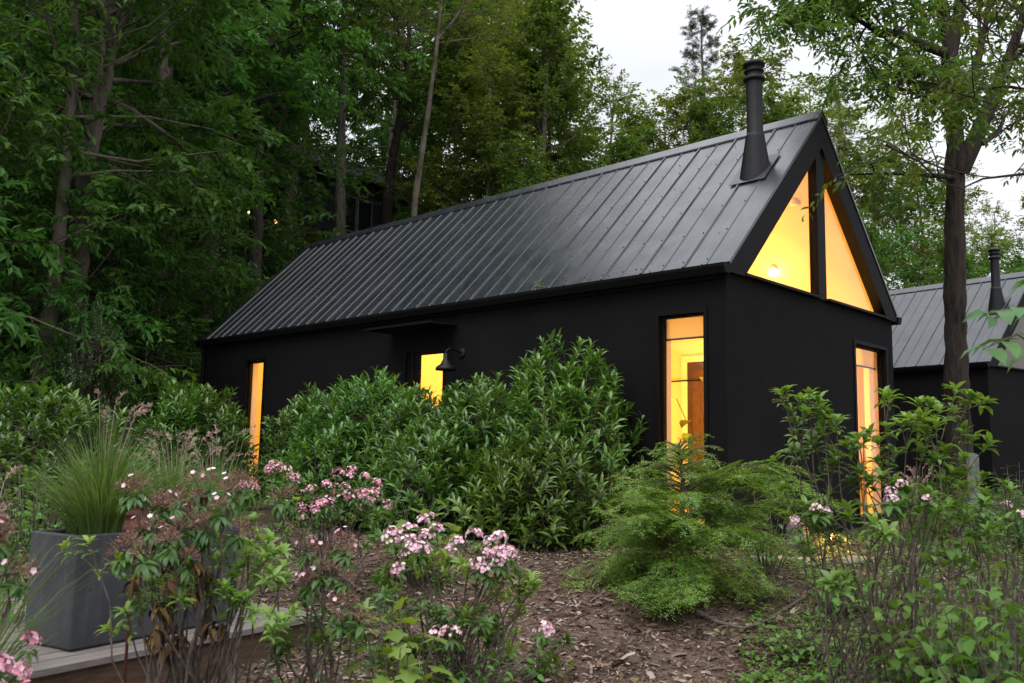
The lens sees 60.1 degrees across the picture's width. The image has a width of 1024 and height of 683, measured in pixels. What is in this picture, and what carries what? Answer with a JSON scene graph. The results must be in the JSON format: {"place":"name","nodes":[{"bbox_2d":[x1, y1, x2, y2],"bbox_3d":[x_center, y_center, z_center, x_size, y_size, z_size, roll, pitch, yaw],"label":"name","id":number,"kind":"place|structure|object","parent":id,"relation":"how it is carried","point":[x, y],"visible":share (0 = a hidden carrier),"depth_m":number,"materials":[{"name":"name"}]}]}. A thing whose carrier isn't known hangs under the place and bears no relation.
{"place":"outdoors","nodes":[
{"label":"outdoors","id":0,"kind":"place"},
{"bbox_2d":[42,427,283,529],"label":"ornamental grass","id":1,"kind":"object","parent":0,"point":[175,478],"depth_m":5.85,"materials":[{"name":"green plant"}]},
{"bbox_2d":[143,424,270,531],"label":"ornamental grass","id":2,"kind":"object","parent":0,"point":[217,469],"depth_m":8.13,"materials":[{"name":"green plant"}]},
{"bbox_2d":[0,234,1023,682],"bbox_3d":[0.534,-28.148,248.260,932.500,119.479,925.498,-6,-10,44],"label":"ground","id":3,"kind":"structure","parent":0,"point":[692,652],"depth_m":6.88,"materials":[{"name":"brown soil"}]},
{"bbox_2d":[0,509,42,682],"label":"mountain laurel","id":4,"kind":"object","parent":3,"relation":"on","point":[13,668],"visible":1,"depth_m":2.85,"materials":[{"name":"pink plant"}]},
{"bbox_2d":[0,444,76,589],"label":"shrub","id":5,"kind":"object","parent":3,"relation":"on","point":[24,529],"visible":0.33,"depth_m":7.05,"materials":[{"name":"green plant"}]},
{"bbox_2d":[0,18,93,403],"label":"understory tree","id":6,"kind":"object","parent":3,"relation":"on","point":[35,250],"visible":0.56,"depth_m":15.20,"materials":[{"name":"green plant"}]},
{"bbox_2d":[0,209,96,389],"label":"understory tree","id":7,"kind":"object","parent":3,"relation":"on","point":[21,258],"visible":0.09,"depth_m":18.08,"materials":[{"name":"green plant"}]},
{"bbox_2d":[0,464,108,679],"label":"ornamental grass","id":8,"kind":"object","parent":3,"relation":"on","point":[10,650],"depth_m":4.34,"materials":[{"name":"green plant"}]},
{"bbox_2d":[0,343,128,438],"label":"forest shrub","id":9,"kind":"object","parent":3,"relation":"on","point":[9,378],"visible":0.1,"depth_m":15.05,"materials":[{"name":"green plant"}]},
{"bbox_2d":[0,376,153,543],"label":"laurel bush","id":10,"kind":"object","parent":3,"relation":"on","point":[36,430],"visible":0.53,"depth_m":8.89,"materials":[{"name":"green plant"}]},
{"bbox_2d":[0,91,171,413],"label":"understory tree","id":11,"kind":"object","parent":3,"relation":"on","point":[92,285],"visible":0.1,"depth_m":19.25,"materials":[{"name":"green plant"}]},
{"bbox_2d":[35,291,142,456],"bbox_3d":[-7.434,0.936,15.245,1.779,3.676,1.766,2,-7,-10],"label":"holly bush","id":12,"kind":"object","parent":3,"relation":"on","point":[71,372],"visible":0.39,"depth_m":15.17,"materials":[{"name":"green plant"}]},
{"bbox_2d":[0,42,197,452],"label":"understory tree","id":13,"kind":"object","parent":3,"relation":"on","point":[9,86],"visible":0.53,"depth_m":15.17,"materials":[{"name":"green plant"}]},
{"bbox_2d":[0,115,199,463],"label":"understory tree","id":14,"kind":"object","parent":3,"relation":"on","point":[58,296],"visible":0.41,"depth_m":16.76,"materials":[{"name":"green plant"}]},
{"bbox_2d":[0,115,212,433],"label":"understory tree","id":15,"kind":"object","parent":3,"relation":"on","point":[157,261],"visible":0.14,"depth_m":19.18,"materials":[{"name":"green plant"}]},
{"bbox_2d":[0,74,271,430],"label":"understory tree","id":16,"kind":"object","parent":3,"relation":"on","point":[209,227],"visible":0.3,"depth_m":19.98,"materials":[{"name":"green plant"}]},
{"bbox_2d":[0,0,290,400],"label":"forest tree","id":17,"kind":"object","parent":3,"relation":"on","point":[187,166],"visible":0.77,"depth_m":17.14,"materials":[{"name":"green plant"}]},
{"bbox_2d":[0,0,291,389],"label":"forest tree","id":18,"kind":"object","parent":3,"relation":"on","point":[99,98],"visible":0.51,"depth_m":17.50,"materials":[{"name":"green plant"}]},
{"bbox_2d":[19,100,275,384],"bbox_3d":[-8.877,-1.535,22.137,7.227,8.687,6.153,-2,-8,25],"label":"understory tree","id":19,"kind":"object","parent":3,"relation":"on","point":[258,183],"visible":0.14,"depth_m":22.19,"materials":[{"name":"green plant"}]},
{"bbox_2d":[90,272,212,426],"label":"understory tree","id":20,"kind":"object","parent":3,"relation":"on","point":[178,309],"visible":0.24,"depth_m":19.52,"materials":[{"name":"green plant"}]},
{"bbox_2d":[0,593,320,682],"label":"deck","id":21,"kind":"structure","parent":3,"relation":"on","point":[86,665],"depth_m":5.06,"materials":[{"name":"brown wood"}]},
{"bbox_2d":[25,523,239,650],"bbox_3d":[-2.361,1.499,5.603,0.472,0.642,1.182,-3,-8,31],"label":"planter","id":22,"kind":"object","parent":21,"relation":"on","point":[82,628],"visible":0.56,"depth_m":5.12,"materials":[{"name":"concrete"}]},
{"bbox_2d":[1,388,232,534],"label":"ornamental grass","id":23,"kind":"object","parent":22,"relation":"in","point":[93,502],"depth_m":5.28,"materials":[{"name":"green plant"}]},
{"bbox_2d":[131,379,213,490],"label":"laurel bush","id":24,"kind":"object","parent":3,"relation":"on","point":[167,417],"visible":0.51,"depth_m":12.49,"materials":[{"name":"green plant"}]},
{"bbox_2d":[57,467,302,682],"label":"mountain laurel","id":25,"kind":"object","parent":3,"relation":"on","point":[166,552],"visible":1,"depth_m":4.04,"materials":[{"name":"green plant"}]},
{"bbox_2d":[0,0,363,419],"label":"forest tree","id":26,"kind":"object","parent":3,"relation":"on","point":[252,35],"visible":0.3,"depth_m":21.74,"materials":[{"name":"green plant"}]},
{"bbox_2d":[135,383,269,510],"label":"laurel bush","id":27,"kind":"object","parent":3,"relation":"on","point":[229,425],"visible":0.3,"depth_m":12.96,"materials":[{"name":"green plant"}]},
{"bbox_2d":[102,120,347,377],"bbox_3d":[-7.896,-2.014,25.513,7.555,9.082,6.432,3,-7,-12],"label":"understory tree","id":28,"kind":"object","parent":3,"relation":"on","point":[285,242],"visible":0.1,"depth_m":25.23,"materials":[{"name":"green plant"}]},
{"bbox_2d":[151,89,330,324],"bbox_3d":[-9.404,-3.648,28.909,6.313,9.585,8.576,0,-7,10],"label":"understory tree","id":29,"kind":"object","parent":3,"relation":"on","point":[266,225],"visible":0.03,"depth_m":27.91,"materials":[{"name":"green plant"}]},
{"bbox_2d":[186,87,347,291],"bbox_3d":[-10.652,-6.757,36.617,7.772,10.571,9.397,-3,-8,28],"label":"understory tree","id":30,"kind":"object","parent":3,"relation":"on","point":[314,146],"visible":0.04,"depth_m":36.25,"materials":[{"name":"green plant"}]},
{"bbox_2d":[111,0,432,371],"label":"forest tree","id":31,"kind":"object","parent":3,"relation":"on","point":[287,163],"visible":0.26,"depth_m":26.95,"materials":[{"name":"green plant"}]},
{"bbox_2d":[214,0,349,265],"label":"forest tree","id":32,"kind":"object","parent":3,"relation":"on","point":[294,145],"visible":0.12,"depth_m":32.78,"materials":[{"name":"green plant"}]},
{"bbox_2d":[157,0,432,296],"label":"forest tree","id":33,"kind":"object","parent":3,"relation":"on","point":[315,63],"visible":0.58,"depth_m":23.84,"materials":[{"name":"green plant"}]},
{"bbox_2d":[256,382,363,515],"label":"laurel bush","id":34,"kind":"object","parent":3,"relation":"on","point":[283,437],"visible":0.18,"depth_m":12.35,"materials":[{"name":"green plant"}]},
{"bbox_2d":[231,0,396,176],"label":"forest tree","id":35,"kind":"object","parent":3,"relation":"on","point":[352,121],"visible":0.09,"depth_m":42.25,"materials":[{"name":"green plant"}]},
{"bbox_2d":[236,460,392,596],"bbox_3d":[-1.667,1.569,7.327,1.467,1.138,0.818,0,-7,9],"label":"mountain laurel","id":36,"kind":"object","parent":3,"relation":"on","point":[361,510],"visible":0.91,"depth_m":7.26,"materials":[{"name":"green plant"}]},
{"bbox_2d":[256,526,379,682],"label":"mountain laurel","id":37,"kind":"object","parent":3,"relation":"on","point":[345,619],"visible":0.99,"depth_m":4.53,"materials":[{"name":"green plant"}]},
{"bbox_2d":[219,146,434,275],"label":"hillside house","id":38,"kind":"structure","parent":3,"relation":"on","point":[360,215],"depth_m":38.33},
{"bbox_2d":[264,410,395,531],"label":"laurel bush","id":39,"kind":"object","parent":3,"relation":"on","point":[332,457],"visible":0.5,"depth_m":10.78,"materials":[{"name":"green plant"}]},
{"bbox_2d":[278,0,425,236],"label":"forest tree","id":40,"kind":"object","parent":3,"relation":"on","point":[340,204],"visible":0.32,"depth_m":32.90,"materials":[{"name":"green plant"}]},
{"bbox_2d":[285,365,432,525],"bbox_3d":[-1.926,1.425,11.943,2.366,2.210,2.510,0,-7,8],"label":"laurel bush","id":41,"kind":"object","parent":3,"relation":"on","point":[386,395],"visible":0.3,"depth_m":11.58,"materials":[{"name":"green plant"}]},
{"bbox_2d":[322,94,447,190],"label":"understory tree","id":42,"kind":"object","parent":3,"relation":"on","point":[375,133],"visible":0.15,"depth_m":45.21,"materials":[{"name":"green plant"}]},
{"bbox_2d":[284,0,505,223],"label":"forest tree","id":43,"kind":"object","parent":3,"relation":"on","point":[399,127],"visible":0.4,"depth_m":31.88,"materials":[{"name":"green plant"}]},
{"bbox_2d":[302,0,489,224],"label":"forest tree","id":44,"kind":"object","parent":3,"relation":"on","point":[355,149],"visible":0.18,"depth_m":40.23,"materials":[{"name":"green plant"}]},
{"bbox_2d":[340,592,458,682],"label":"oakleaf hydrangea","id":45,"kind":"object","parent":3,"relation":"on","point":[409,671],"visible":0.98,"depth_m":4.43,"materials":[{"name":"green plant"}]},
{"bbox_2d":[352,384,476,528],"bbox_3d":[-1.121,1.526,11.420,2.216,1.973,2.032,5,-8,-32],"label":"laurel bush","id":46,"kind":"object","parent":3,"relation":"on","point":[416,407],"visible":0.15,"depth_m":11.02,"materials":[{"name":"green plant"}]},
{"bbox_2d":[374,493,461,585],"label":"oakleaf hydrangea","id":47,"kind":"object","parent":3,"relation":"on","point":[453,527],"visible":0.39,"depth_m":7.54,"materials":[{"name":"green plant"}]},
{"bbox_2d":[346,410,501,540],"bbox_3d":[-0.949,1.609,10.152,2.059,1.664,1.968,-1,-7,15],"label":"laurel bush","id":48,"kind":"object","parent":3,"relation":"on","point":[407,464],"visible":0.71,"depth_m":9.78,"materials":[{"name":"green plant"}]},
{"bbox_2d":[339,0,530,216],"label":"forest tree","id":49,"kind":"object","parent":3,"relation":"on","point":[439,17],"visible":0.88,"depth_m":27.36,"materials":[{"name":"green plant"}]},
{"bbox_2d":[348,0,524,221],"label":"forest tree","id":50,"kind":"object","parent":3,"relation":"on","point":[451,79],"visible":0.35,"depth_m":31.48,"materials":[{"name":"green plant"}]},
{"bbox_2d":[363,512,573,682],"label":"mountain laurel","id":51,"kind":"object","parent":3,"relation":"on","point":[491,553],"visible":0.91,"depth_m":5.07,"materials":[{"name":"green plant"}]},
{"bbox_2d":[378,0,558,219],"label":"forest tree","id":52,"kind":"object","parent":3,"relation":"on","point":[498,75],"visible":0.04,"depth_m":37.23,"materials":[{"name":"green plant"}]},
{"bbox_2d":[384,370,553,530],"bbox_3d":[-0.403,1.387,10.942,2.367,2.089,2.280,2,-7,-7],"label":"laurel bush","id":53,"kind":"object","parent":3,"relation":"on","point":[459,406],"visible":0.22,"depth_m":10.60,"materials":[{"name":"green plant"}]},
{"bbox_2d":[399,46,557,211],"bbox_3d":[-1.043,-3.399,29.896,6.816,13.078,6.060,6,-9,-35],"label":"forest tree","id":54,"kind":"object","parent":3,"relation":"on","point":[512,77],"visible":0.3,"depth_m":29.62,"materials":[{"name":"green plant"}]},
{"bbox_2d":[418,633,543,682],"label":"broadleaf plant","id":55,"kind":"object","parent":3,"relation":"on","point":[486,677],"visible":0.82,"depth_m":4.84,"materials":[{"name":"green plant"}]},
{"bbox_2d":[401,0,595,209],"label":"forest tree","id":56,"kind":"object","parent":3,"relation":"on","point":[494,40],"visible":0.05,"depth_m":40.75,"materials":[{"name":"green plant"}]},
{"bbox_2d":[409,0,603,216],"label":"forest tree","id":57,"kind":"object","parent":3,"relation":"on","point":[496,46],"visible":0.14,"depth_m":33.47,"materials":[{"name":"green plant"}]},
{"bbox_2d":[477,143,551,196],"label":"forest tree","id":58,"kind":"object","parent":3,"relation":"on","point":[512,179],"visible":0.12,"depth_m":27.80,"materials":[{"name":"green plant"}]},
{"bbox_2d":[445,423,621,551],"bbox_3d":[0.310,1.656,9.668,1.994,1.585,2.210,-3,-8,31],"label":"laurel bush","id":59,"kind":"object","parent":3,"relation":"on","point":[525,496],"visible":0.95,"depth_m":9.11,"materials":[{"name":"green plant"}]},
{"bbox_2d":[470,19,597,194],"bbox_3d":[1.492,-3.804,31.803,6.295,14.926,6.964,2,-7,-11],"label":"forest tree","id":60,"kind":"object","parent":3,"relation":"on","point":[561,129],"visible":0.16,"depth_m":31.84,"materials":[{"name":"green plant"}]},
{"bbox_2d":[430,0,640,198],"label":"forest tree","id":61,"kind":"object","parent":3,"relation":"on","point":[563,64],"visible":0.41,"depth_m":30.57,"materials":[{"name":"green plant"}]},
{"bbox_2d":[195,59,901,546],"bbox_3d":[-0.425,0.222,15.627,12.270,6.890,5.510,-6,-10,44],"label":"cabin","id":62,"kind":"object","parent":3,"relation":"on","point":[747,293],"visible":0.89,"depth_m":12.32,"materials":[{"name":"black paint"}]},
{"bbox_2d":[239,357,265,493],"bbox_3d":[-4.801,1.582,16.708,0.720,2.520,0.258,-6,-10,44],"label":"window","id":63,"kind":"structure","parent":62,"relation":"in","point":[254,366],"depth_m":16.94,"materials":[{"name":"black glass"}]},
{"bbox_2d":[403,346,445,407],"bbox_3d":[-1.316,1.270,13.255,0.940,2.340,0.141,-6,-10,44],"label":"door","id":64,"kind":"structure","parent":62,"relation":"in","point":[412,358],"depth_m":13.52,"materials":[{"name":"black metal"}]},
{"bbox_2d":[655,307,708,533],"bbox_3d":[2.014,0.903,10.189,0.710,2.540,0.258,-6,-10,44],"label":"window","id":65,"kind":"structure","parent":62,"relation":"in","point":[695,325],"depth_m":10.36,"materials":[{"name":"black glass"}]},
{"bbox_2d":[681,355,703,487],"bbox_3d":[3.340,1.486,15.083,1.020,2.532,0.046,-6,-10,44],"label":"inner door","id":66,"kind":"structure","parent":62,"relation":"in","point":[692,368],"depth_m":15.33,"materials":[{"name":"wood"}]},
{"bbox_2d":[744,151,887,318],"bbox_3d":[4.069,-1.560,11.747,0.157,2.055,4.140,-6,-10,44],"label":"gable window","id":67,"kind":"structure","parent":62,"relation":"in","point":[817,242],"depth_m":11.68,"materials":[{"name":"black metal"}]},
{"bbox_2d":[856,366,867,512],"bbox_3d":[5.036,1.366,12.966,0.070,2.260,0.570,-6,-10,44],"label":"curtain","id":68,"kind":"object","parent":62,"relation":"hanging from","point":[860,397],"visible":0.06,"depth_m":13.10,"materials":[{"name":"white fabric"}]},
{"bbox_2d":[853,339,892,521],"bbox_3d":[5.029,1.276,12.607,0.258,2.500,1.180,-6,-10,44],"label":"window","id":69,"kind":"structure","parent":62,"relation":"in","point":[865,357],"depth_m":12.96,"materials":[{"name":"black glass"}]},
{"bbox_2d":[471,328,647,548],"bbox_3d":[0.519,1.128,10.441,2.216,2.590,2.198,-2,-8,27],"label":"laurel bush","id":70,"kind":"object","parent":3,"relation":"on","point":[557,414],"visible":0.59,"depth_m":10.03,"materials":[{"name":"green plant"}]},
{"bbox_2d":[476,1,649,198],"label":"forest tree","id":71,"kind":"object","parent":3,"relation":"on","point":[581,21],"visible":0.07,"depth_m":37.19,"materials":[{"name":"green plant"}]},
{"bbox_2d":[572,64,663,164],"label":"forest tree","id":72,"kind":"object","parent":3,"relation":"on","point":[620,92],"visible":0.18,"depth_m":42.11,"materials":[{"name":"green plant"}]},
{"bbox_2d":[595,83,663,165],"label":"forest tree","id":73,"kind":"object","parent":3,"relation":"on","point":[634,118],"visible":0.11,"depth_m":39.91,"materials":[{"name":"green plant"}]},
{"bbox_2d":[240,521,1022,682],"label":"mulch chips","id":74,"kind":"object","parent":3,"relation":"on","point":[651,676],"visible":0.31,"depth_m":6.77,"materials":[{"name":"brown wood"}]},
{"bbox_2d":[597,121,667,165],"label":"forest tree","id":75,"kind":"object","parent":3,"relation":"on","point":[637,145],"visible":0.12,"depth_m":33.48,"materials":[{"name":"green plant"}]},
{"bbox_2d":[622,84,707,158],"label":"forest tree","id":76,"kind":"object","parent":3,"relation":"on","point":[670,105],"visible":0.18,"depth_m":36.81,"materials":[{"name":"green plant"}]},
{"bbox_2d":[655,62,745,151],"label":"forest tree","id":77,"kind":"object","parent":3,"relation":"on","point":[713,120],"visible":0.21,"depth_m":35.83,"materials":[{"name":"green plant"}]},
{"bbox_2d":[667,3,742,142],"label":"pine tree","id":78,"kind":"object","parent":3,"relation":"on","point":[692,25],"visible":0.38,"depth_m":48.33,"materials":[{"name":"green plant"}]},
{"bbox_2d":[559,433,856,620],"bbox_3d":[1.459,1.541,7.616,2.228,1.493,2.340,4,-7,-21],"label":"hemlock shrub","id":79,"kind":"object","parent":3,"relation":"on","point":[676,525],"visible":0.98,"depth_m":7.27,"materials":[{"name":"green plant"}]},
{"bbox_2d":[393,530,1023,682],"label":"weeds","id":80,"kind":"object","parent":3,"relation":"on","point":[771,672],"visible":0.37,"depth_m":6.70,"materials":[{"name":"green plant"}]},
{"bbox_2d":[396,525,1023,682],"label":"grass tufts","id":81,"kind":"object","parent":3,"relation":"on","point":[814,604],"visible":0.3,"depth_m":7.24,"materials":[{"name":"plant"}]},
{"bbox_2d":[736,491,802,574],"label":"broadleaf plant","id":82,"kind":"object","parent":3,"relation":"on","point":[768,558],"visible":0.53,"depth_m":8.03,"materials":[{"name":"green plant"}]},
{"bbox_2d":[711,33,849,167],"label":"forest tree","id":83,"kind":"object","parent":3,"relation":"on","point":[739,76],"visible":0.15,"depth_m":37.77,"materials":[{"name":"green plant"}]},
{"bbox_2d":[752,617,847,664],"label":"broadleaf plant","id":84,"kind":"object","parent":3,"relation":"on","point":[792,651],"visible":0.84,"depth_m":6.09,"materials":[{"name":"green plant"}]},
{"bbox_2d":[734,71,871,221],"bbox_3d":[10.637,-2.527,33.891,6.520,16.068,7.213,-4,-9,36],"label":"forest tree","id":85,"kind":"object","parent":3,"relation":"on","point":[774,115],"visible":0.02,"depth_m":34.77,"materials":[{"name":"green plant"}]},
{"bbox_2d":[799,568,891,617],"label":"broadleaf plant","id":86,"kind":"object","parent":3,"relation":"on","point":[834,600],"visible":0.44,"depth_m":6.81,"materials":[{"name":"green plant"}]},
{"bbox_2d":[716,0,1023,519],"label":"walnut tree","id":87,"kind":"object","parent":3,"relation":"on","point":[812,20],"visible":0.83,"depth_m":13.85,"materials":[{"name":"green plant"}]},
{"bbox_2d":[816,69,941,276],"bbox_3d":[15.083,-3.251,38.987,7.577,18.082,6.335,5,-8,-29],"label":"forest tree","id":88,"kind":"object","parent":3,"relation":"on","point":[834,113],"visible":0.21,"depth_m":39.28,"materials":[{"name":"green plant"}]},
{"bbox_2d":[765,381,1000,682],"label":"rhododendron","id":89,"kind":"object","parent":3,"relation":"on","point":[884,529],"visible":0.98,"depth_m":5.01,"materials":[{"name":"green plant"}]},
{"bbox_2d":[833,122,943,283],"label":"forest tree","id":90,"kind":"object","parent":3,"relation":"on","point":[892,217],"visible":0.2,"depth_m":36.95,"materials":[{"name":"green plant"}]},
{"bbox_2d":[858,209,939,288],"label":"understory tree","id":91,"kind":"object","parent":3,"relation":"on","point":[889,250],"visible":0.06,"depth_m":33.86,"materials":[{"name":"green plant"}]},
{"bbox_2d":[801,0,1023,222],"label":"sapling","id":92,"kind":"object","parent":3,"relation":"on","point":[931,95],"visible":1,"depth_m":8.35,"materials":[{"name":"green plant"}]},
{"bbox_2d":[884,463,949,548],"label":"shrub","id":93,"kind":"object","parent":3,"relation":"on","point":[929,518],"depth_m":9.48,"materials":[{"name":"green plant"}]},
{"bbox_2d":[853,95,999,287],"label":"forest tree","id":94,"kind":"object","parent":3,"relation":"on","point":[893,120],"visible":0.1,"depth_m":41.39,"materials":[{"name":"green plant"}]},
{"bbox_2d":[849,533,1023,682],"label":"broadleaf plant","id":95,"kind":"object","parent":3,"relation":"on","point":[897,660],"visible":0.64,"depth_m":4.47,"materials":[{"name":"green plant"}]},
{"bbox_2d":[877,141,1003,289],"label":"forest tree","id":96,"kind":"object","parent":3,"relation":"on","point":[932,195],"visible":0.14,"depth_m":39.26,"materials":[{"name":"green plant"}]},
{"bbox_2d":[920,218,984,284],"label":"forest tree","id":97,"kind":"object","parent":3,"relation":"on","point":[969,260],"visible":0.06,"depth_m":29.44,"materials":[{"name":"green plant"}]},
{"bbox_2d":[883,553,1023,682],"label":"broadleaf plant","id":98,"kind":"object","parent":3,"relation":"on","point":[942,593],"visible":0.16,"depth_m":5.14,"materials":[{"name":"green plant"}]},
{"bbox_2d":[889,248,1023,503],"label":"cabin","id":99,"kind":"object","parent":3,"relation":"on","point":[918,344],"visible":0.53,"depth_m":21.81,"materials":[{"name":"black paint"}]},
{"bbox_2d":[898,562,1023,682],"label":"broadleaf plant","id":100,"kind":"object","parent":3,"relation":"on","point":[966,644],"visible":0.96,"depth_m":4.06,"materials":[{"name":"green plant"}]},
{"bbox_2d":[925,160,1022,264],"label":"forest tree","id":101,"kind":"object","parent":3,"relation":"on","point":[968,195],"visible":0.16,"depth_m":41.69,"materials":[{"name":"green plant"}]},
{"bbox_2d":[925,476,1023,671],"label":"rhododendron","id":102,"kind":"object","parent":3,"relation":"on","point":[997,532],"visible":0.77,"depth_m":5.44,"materials":[{"name":"green plant"}]},
{"bbox_2d":[959,278,1023,371],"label":"sapling","id":103,"kind":"object","parent":3,"relation":"on","point":[1013,348],"visible":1,"depth_m":3.81,"materials":[{"name":"green plant"}]},
{"bbox_2d":[966,223,1023,276],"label":"forest tree","id":104,"kind":"object","parent":3,"relation":"on","point":[991,237],"visible":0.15,"depth_m":38.85,"materials":[{"name":"green plant"}]},
{"bbox_2d":[257,0,1023,288],"label":"sky","id":105,"kind":"structure","parent":0,"point":[642,37],"materials":[{"name":"white"}]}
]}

